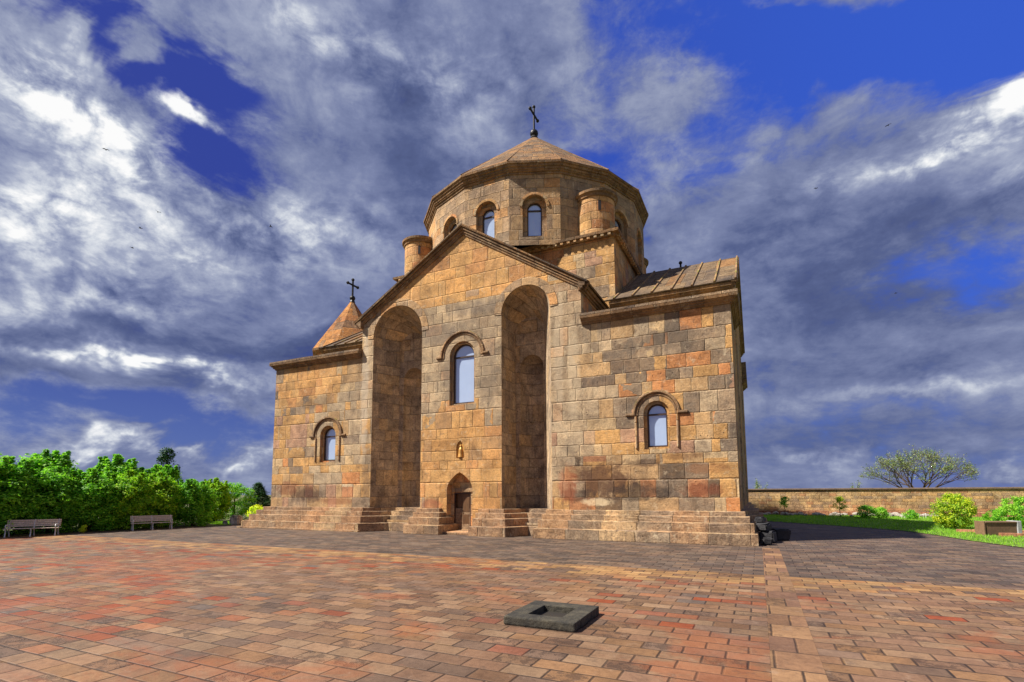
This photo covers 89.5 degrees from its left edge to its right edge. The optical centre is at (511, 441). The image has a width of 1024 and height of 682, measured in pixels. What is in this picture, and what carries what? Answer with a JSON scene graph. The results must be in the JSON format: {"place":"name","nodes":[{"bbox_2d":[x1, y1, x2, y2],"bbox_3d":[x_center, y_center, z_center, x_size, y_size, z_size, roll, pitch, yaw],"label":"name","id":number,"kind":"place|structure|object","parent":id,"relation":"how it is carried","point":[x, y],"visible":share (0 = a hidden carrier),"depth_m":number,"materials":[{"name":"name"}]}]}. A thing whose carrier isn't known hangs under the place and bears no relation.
{"place":"outdoors","nodes":[
{"label":"outdoors","id":0,"kind":"place"},
{"bbox_2d":[0,509,253,535],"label":"verge","id":1,"kind":"structure","parent":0,"point":[53,532],"depth_m":25.88,"materials":[{"name":"green plant"}]},
{"bbox_2d":[0,455,48,534],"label":"hedge tree","id":2,"kind":"object","parent":1,"relation":"on","point":[22,471],"visible":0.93,"depth_m":22.03,"materials":[{"name":"green plant"}]},
{"bbox_2d":[11,449,79,529],"bbox_3d":[-23.201,2.378,25.535,3.597,4.057,3.500,5,-8,-44],"label":"hedge tree","id":3,"kind":"object","parent":1,"relation":"on","point":[43,460],"visible":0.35,"depth_m":25.49,"materials":[{"name":"green plant"}]},
{"bbox_2d":[11,466,90,533],"bbox_3d":[-20.875,2.635,23.426,2.999,3.084,3.082,1,-6,-12],"label":"hedge tree","id":4,"kind":"object","parent":1,"relation":"on","point":[57,481],"visible":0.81,"depth_m":23.02,"materials":[{"name":"green plant"}]},
{"bbox_2d":[57,468,125,531],"bbox_3d":[-20.104,2.765,24.535,2.831,3.032,2.876,-2,-6,15],"label":"hedge tree","id":5,"kind":"object","parent":1,"relation":"on","point":[93,481],"visible":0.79,"depth_m":24.14,"materials":[{"name":"green plant"}]},
{"bbox_2d":[93,454,144,525],"bbox_3d":[-21.480,2.654,28.013,3.203,3.979,3.253,-5,-7,38],"label":"hedge tree","id":6,"kind":"object","parent":1,"relation":"on","point":[117,465],"visible":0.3,"depth_m":27.63,"materials":[{"name":"green plant"}]},
{"bbox_2d":[97,469,157,529],"bbox_3d":[-19.147,2.892,25.734,2.639,3.008,2.689,3,-6,-26],"label":"hedge tree","id":7,"kind":"object","parent":1,"relation":"on","point":[132,481],"visible":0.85,"depth_m":25.31,"materials":[{"name":"green plant"}]},
{"bbox_2d":[143,468,175,525],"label":"hedge tree","id":8,"kind":"object","parent":1,"relation":"on","point":[148,471],"visible":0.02,"depth_m":28.56,"materials":[{"name":"green plant"}]},
{"bbox_2d":[134,471,185,527],"bbox_3d":[-18.432,3.029,26.861,2.548,2.953,2.500,4,-7,-34],"label":"hedge tree","id":9,"kind":"object","parent":1,"relation":"on","point":[162,489],"visible":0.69,"depth_m":26.54,"materials":[{"name":"green plant"}]},
{"bbox_2d":[151,447,182,471],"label":"slender tree","id":10,"kind":"object","parent":1,"relation":"on","point":[168,453],"visible":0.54,"depth_m":31.92,"materials":[{"name":"green plant"}]},
{"bbox_2d":[150,464,184,522],"bbox_3d":[-20.378,3.074,29.885,2.827,3.509,2.905,4,-7,-38],"label":"hedge tree","id":11,"kind":"object","parent":1,"relation":"on","point":[171,471],"visible":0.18,"depth_m":29.86,"materials":[{"name":"green plant"}]},
{"bbox_2d":[170,478,218,525],"bbox_3d":[-17.368,3.334,28.174,2.514,2.605,2.583,-5,-8,41],"label":"hedge tree","id":12,"kind":"object","parent":1,"relation":"on","point":[194,497],"visible":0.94,"depth_m":27.73,"materials":[{"name":"green plant"}]},
{"bbox_2d":[199,477,234,521],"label":"hedge tree","id":13,"kind":"object","parent":1,"relation":"on","point":[222,492],"visible":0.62,"depth_m":32.46,"materials":[{"name":"green plant"}]},
{"bbox_2d":[229,515,242,524],"bbox_3d":[-15.444,4.431,28.943,0.551,0.599,0.590,0,-6,-1],"label":"carved stone","id":14,"kind":"object","parent":1,"relation":"on","point":[236,519],"visible":0.85,"depth_m":28.70,"materials":[{"name":"brown stone"}]},
{"bbox_2d":[221,482,257,519],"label":"tree","id":15,"kind":"object","parent":1,"relation":"on","point":[238,491],"visible":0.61,"depth_m":33.97,"materials":[{"name":"green plant"}]},
{"bbox_2d":[236,482,270,518],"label":"conifer","id":16,"kind":"object","parent":1,"relation":"on","point":[263,500],"visible":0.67,"depth_m":36.66,"materials":[{"name":"green plant"}]},
{"bbox_2d":[245,504,262,516],"bbox_3d":[-15.399,4.374,31.285,1.169,1.137,1.138,-3,-6,25],"label":"lime shrub","id":17,"kind":"object","parent":1,"relation":"on","point":[256,507],"visible":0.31,"depth_m":31.16,"materials":[{"name":"yellow plant"}]},
{"bbox_2d":[208,519,245,524],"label":"grass","id":18,"kind":"structure","parent":0,"point":[215,523],"depth_m":29.64,"materials":[{"name":"green plant"}]},
{"bbox_2d":[0,495,1021,547],"bbox_3d":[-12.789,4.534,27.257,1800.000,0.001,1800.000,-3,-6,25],"label":"ground","id":19,"kind":"structure","parent":0,"point":[242,496],"depth_m":25.09,"materials":[{"name":"green plant"}]},
{"bbox_2d":[753,478,767,488],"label":"sapling","id":20,"kind":"object","parent":19,"relation":"on","point":[756,485],"visible":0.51,"depth_m":45.81,"materials":[{"name":"green plant"}]},
{"bbox_2d":[759,510,1023,516],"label":"brick edging","id":21,"kind":"object","parent":19,"relation":"on","point":[809,512],"visible":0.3,"depth_m":37.55,"materials":[{"name":"grey stone"}]},
{"bbox_2d":[858,444,980,487],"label":"spreading tree","id":22,"kind":"object","parent":19,"relation":"on","point":[903,465],"visible":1,"depth_m":42.82,"materials":[{"name":"green plant"}]},
{"bbox_2d":[0,519,1023,681],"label":"pavement","id":23,"kind":"structure","parent":0,"point":[231,603],"depth_m":7.77,"materials":[{"name":"brown brick"}]},
{"bbox_2d":[2,519,61,537],"bbox_3d":[-19.959,3.610,21.497,1.720,0.694,0.598,3,-7,-29],"label":"park bench","id":24,"kind":"object","parent":23,"relation":"on","point":[26,523],"visible":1,"depth_m":21.64,"materials":[{"name":"grey wood"}]},
{"bbox_2d":[79,524,87,532],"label":"lime shrub","id":25,"kind":"object","parent":23,"relation":"on","point":[82,528],"visible":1,"depth_m":23.25,"materials":[{"name":"green plant"}]},
{"bbox_2d":[130,515,172,530],"bbox_3d":[-17.610,3.980,25.267,1.720,0.694,0.598,5,-8,-42],"label":"park bench","id":26,"kind":"object","parent":23,"relation":"on","point":[151,519],"visible":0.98,"depth_m":25.36,"materials":[{"name":"grey wood"}]},
{"bbox_2d":[504,600,598,631],"bbox_3d":[0.556,2.346,6.977,0.970,0.111,1.080,-3,-6,25],"label":"stone basin","id":27,"kind":"object","parent":23,"relation":"on","point":[567,617],"visible":1,"depth_m":6.71,"materials":[{"name":"grey"}]},
{"bbox_2d":[762,548,828,681],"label":"pavement strip","id":28,"kind":"object","parent":23,"relation":"on","point":[794,656],"visible":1,"depth_m":6.26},
{"bbox_2d":[0,0,1023,494],"label":"sky","id":29,"kind":"structure","parent":0,"point":[335,126],"materials":[{"name":"blue"}]},
{"bbox_2d":[237,105,790,546],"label":"church","id":30,"kind":"structure","parent":0,"point":[526,344],"depth_m":23.04,"materials":[{"name":"stone"}]},
{"bbox_2d":[324,428,335,460],"bbox_3d":[-9.197,0.166,26.246,0.840,1.680,0.072,-3,-6,25],"label":"window","id":31,"kind":"structure","parent":30,"relation":"in","point":[329,445],"depth_m":26.30,"materials":[{"name":"blue glass"}]},
{"bbox_2d":[446,472,471,529],"bbox_3d":[-2.148,2.648,22.733,1.300,2.540,0.660,-3,-6,25],"label":"doorway","id":32,"kind":"structure","parent":30,"relation":"in","point":[459,480],"depth_m":22.90,"materials":[{"name":"stone"}]},
{"bbox_2d":[454,492,470,525],"bbox_3d":[-2.136,3.082,22.851,0.860,1.620,0.200,-3,-6,25],"label":"door","id":33,"kind":"structure","parent":30,"relation":"in","point":[463,498],"depth_m":22.80,"materials":[{"name":"brown wood"}]},
{"bbox_2d":[454,344,473,403],"bbox_3d":[-2.117,-3.016,23.182,1.100,2.700,0.072,-3,-6,25],"label":"window","id":34,"kind":"structure","parent":30,"relation":"in","point":[464,355],"depth_m":23.22,"materials":[{"name":"clear glass"}]},
{"bbox_2d":[483,210,494,237],"bbox_3d":[-1.179,-11.122,26.758,0.740,1.780,0.072,-3,-6,25],"label":"window","id":35,"kind":"structure","parent":30,"relation":"in","point":[488,217],"depth_m":26.81,"materials":[{"name":"blue glass"}]},
{"bbox_2d":[527,203,541,235],"bbox_3d":[1.147,-11.190,26.175,0.740,1.780,0.072,-1,-6,3],"label":"window","id":36,"kind":"structure","parent":30,"relation":"in","point":[534,211],"depth_m":26.20,"materials":[{"name":"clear glass"}]},
{"bbox_2d":[615,219,619,228],"bbox_3d":[5.581,-11.050,27.748,0.740,1.780,0.072,5,-8,-42],"label":"window","id":37,"kind":"structure","parent":30,"relation":"in","point":[616,222],"depth_m":27.92,"materials":[{"name":"blue glass"}]},
{"bbox_2d":[647,404,667,446],"bbox_3d":[5.455,-0.581,19.328,0.740,1.620,0.072,-3,-6,25],"label":"window","id":38,"kind":"structure","parent":30,"relation":"in","point":[657,413],"depth_m":19.35,"materials":[{"name":"blue glass"}]},
{"bbox_2d":[748,487,1023,512],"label":"boundary wall","id":39,"kind":"structure","parent":0,"point":[986,499],"depth_m":36.64,"materials":[{"name":"stone"}]},
{"bbox_2d":[764,514,1023,547],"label":"lawn","id":40,"kind":"structure","parent":0,"point":[1007,543],"depth_m":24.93,"materials":[{"name":"green plant"}]},
{"bbox_2d":[779,495,789,508],"bbox_3d":[19.460,4.599,36.924,0.736,1.532,0.885,1,-6,-14],"label":"round shrub","id":41,"kind":"object","parent":40,"relation":"on","point":[784,500],"visible":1,"depth_m":36.83,"materials":[{"name":"green plant"}]},
{"bbox_2d":[831,496,848,515],"bbox_3d":[22.208,4.423,35.038,1.063,1.482,0.928,-3,-6,25],"label":"round shrub","id":42,"kind":"object","parent":40,"relation":"on","point":[839,499],"visible":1,"depth_m":34.97,"materials":[{"name":"green plant"}]},
{"bbox_2d":[857,505,875,517],"bbox_3d":[22.701,4.518,33.114,1.174,0.910,1.385,-3,-6,25],"label":"shrub","id":43,"kind":"object","parent":40,"relation":"on","point":[864,513],"visible":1,"depth_m":32.98,"materials":[{"name":"green plant"}]},
{"bbox_2d":[873,507,889,517],"bbox_3d":[23.410,4.556,32.954,1.070,0.794,1.100,1,-6,-14],"label":"shrub","id":44,"kind":"object","parent":40,"relation":"on","point":[882,513],"visible":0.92,"depth_m":32.68,"materials":[{"name":"green plant"}]},
{"bbox_2d":[900,508,919,518],"bbox_3d":[24.576,4.482,31.721,0.991,0.691,0.978,4,-7,-36],"label":"shrub","id":45,"kind":"object","parent":40,"relation":"on","point":[912,514],"visible":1,"depth_m":31.58,"materials":[{"name":"green plant"}]},
{"bbox_2d":[926,491,978,528],"bbox_3d":[19.934,3.129,23.377,1.873,1.734,1.850,-3,-6,25],"label":"shrub","id":46,"kind":"object","parent":40,"relation":"on","point":[954,504],"visible":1,"depth_m":23.08,"materials":[{"name":"green plant"}]},
{"bbox_2d":[956,529,974,532],"bbox_3d":[18.859,3.688,21.162,0.988,0.146,0.180,-5,-8,40],"label":"garden edging","id":47,"kind":"object","parent":40,"relation":"on","point":[966,530],"visible":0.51,"depth_m":21.23,"materials":[{"name":"stone"}]},
{"bbox_2d":[981,508,1010,520],"bbox_3d":[23.948,3.715,25.319,1.328,0.935,1.303,-3,-6,25],"label":"rose bush","id":48,"kind":"object","parent":40,"relation":"on","point":[994,517],"visible":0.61,"depth_m":25.42,"materials":[{"name":"green plant"}]},
{"bbox_2d":[974,520,1021,534],"bbox_3d":[18.792,3.360,19.965,1.380,0.560,0.480,0,-6,2],"label":"bench","id":49,"kind":"object","parent":40,"relation":"on","point":[992,527],"visible":0.75,"depth_m":19.77,"materials":[{"name":"beige stone"}]},
{"bbox_2d":[996,495,1023,525],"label":"rose bush","id":50,"kind":"object","parent":40,"relation":"on","point":[1015,510],"visible":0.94,"depth_m":23.57,"materials":[{"name":"green plant"}]},
{"bbox_2d":[999,533,1023,536],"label":"garden edging","id":51,"kind":"object","parent":40,"relation":"on","point":[1009,534],"visible":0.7,"depth_m":19.20,"materials":[{"name":"stone"}]}
]}

